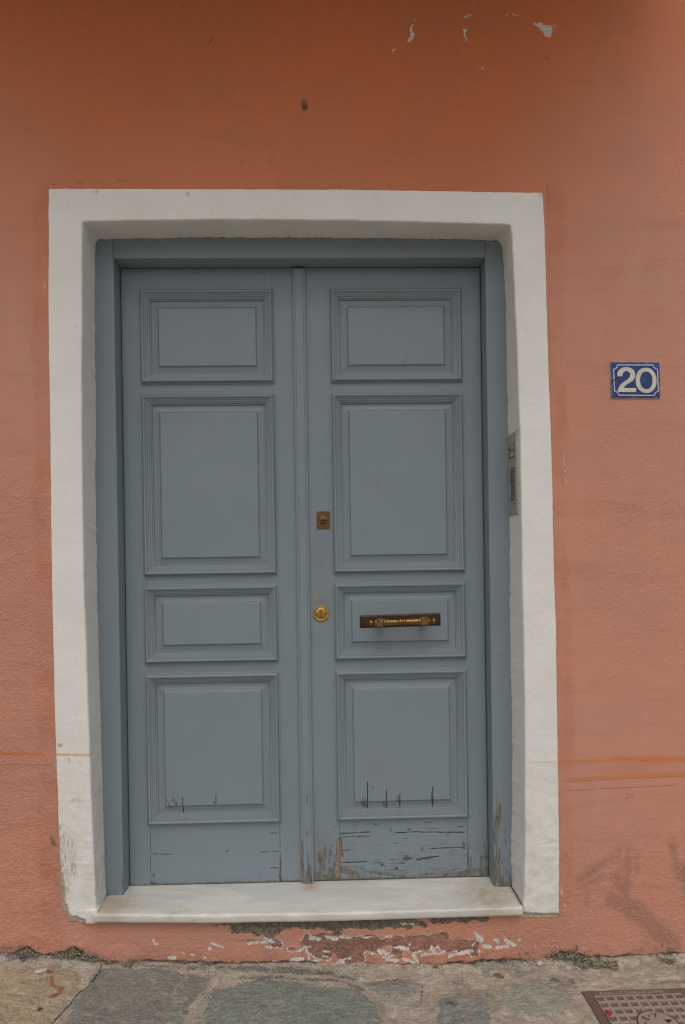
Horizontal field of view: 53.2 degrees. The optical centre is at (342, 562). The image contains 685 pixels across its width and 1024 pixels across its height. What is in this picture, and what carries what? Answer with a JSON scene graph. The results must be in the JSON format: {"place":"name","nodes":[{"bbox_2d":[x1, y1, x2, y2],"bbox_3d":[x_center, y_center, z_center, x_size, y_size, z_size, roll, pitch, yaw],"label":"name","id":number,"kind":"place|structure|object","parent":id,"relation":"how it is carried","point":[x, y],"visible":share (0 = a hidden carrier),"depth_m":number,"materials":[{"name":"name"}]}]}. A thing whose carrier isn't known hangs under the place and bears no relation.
{"place":"outdoors","nodes":[
{"label":"outdoors","id":0,"kind":"place"},
{"bbox_2d":[0,952,684,1023],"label":"ground","id":1,"kind":"structure","parent":0,"point":[23,988],"depth_m":1.97,"materials":[{"name":"grey stone"}]},
{"bbox_2d":[35,968,47,972],"bbox_3d":[-0.882,1.194,2.005,0.035,0.006,0.021,6,1,-37],"label":"stone chip","id":2,"kind":"object","parent":1,"relation":"on","point":[41,970],"visible":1,"depth_m":2.00,"materials":[{"name":"white stone"}]},
{"bbox_2d":[1,944,678,963],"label":"moss","id":3,"kind":"object","parent":1,"relation":"on","point":[553,958],"visible":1,"depth_m":2.07,"materials":[{"name":"green plant"}]},
{"bbox_2d":[0,0,684,965],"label":"house wall","id":4,"kind":"structure","parent":1,"relation":"on","point":[542,142],"depth_m":2.10,"materials":[{"name":"paint"}]},
{"bbox_2d":[94,237,512,896],"bbox_3d":[-0.122,-0.003,2.275,1.364,2.130,0.149,-1,0,-2],"label":"door frame","id":5,"kind":"structure","parent":4,"relation":"attached to","point":[302,515],"depth_m":2.27,"materials":[{"name":"blue paint"}]},
{"bbox_2d":[121,268,300,885],"bbox_3d":[-0.424,0.044,2.281,0.587,2.038,0.061,-1,0,-2],"label":"door leaf","id":6,"kind":"structure","parent":5,"relation":"in","point":[208,354],"depth_m":2.27,"materials":[{"name":"blue paint"}]},
{"bbox_2d":[292,268,487,882],"bbox_3d":[0.162,0.036,2.268,0.626,2.040,0.119,-1,0,-2],"label":"door leaf","id":7,"kind":"structure","parent":5,"relation":"in","point":[388,387],"depth_m":2.28,"materials":[{"name":"blue paint"}]},
{"bbox_2d":[94,876,522,922],"bbox_3d":[-0.103,1.067,2.213,1.298,0.042,0.286,-1,0,-2],"label":"door sill","id":8,"kind":"structure","parent":4,"relation":"attached to","point":[381,899],"depth_m":2.14,"materials":[{"name":"white stone"}]},
{"bbox_2d":[508,430,518,515],"bbox_3d":[0.544,-0.282,2.172,0.016,0.260,0.100,-1,0,-2],"label":"intercom","id":9,"kind":"object","parent":4,"relation":"attached to","point":[513,481],"visible":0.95,"depth_m":2.16,"materials":[{"name":"metal"}]},
{"bbox_2d":[610,362,659,398],"bbox_3d":[0.903,-0.564,2.111,0.156,0.113,0.007,-1,0,-2],"label":"house number plate","id":10,"kind":"object","parent":4,"relation":"attached to","point":[634,379],"visible":1,"depth_m":2.11,"materials":[{"name":"blue ceramic"}]},
{"bbox_2d":[1,954,684,1023],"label":"grit","id":11,"kind":"object","parent":1,"relation":"on","point":[339,981],"visible":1,"depth_m":2.04,"materials":[{"name":"grey stone"}]},
{"bbox_2d":[581,988,684,1023],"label":"access cover","id":12,"kind":"object","parent":1,"relation":"on","point":[649,1006],"visible":1,"depth_m":1.91,"materials":[{"name":"metal"}]}
]}

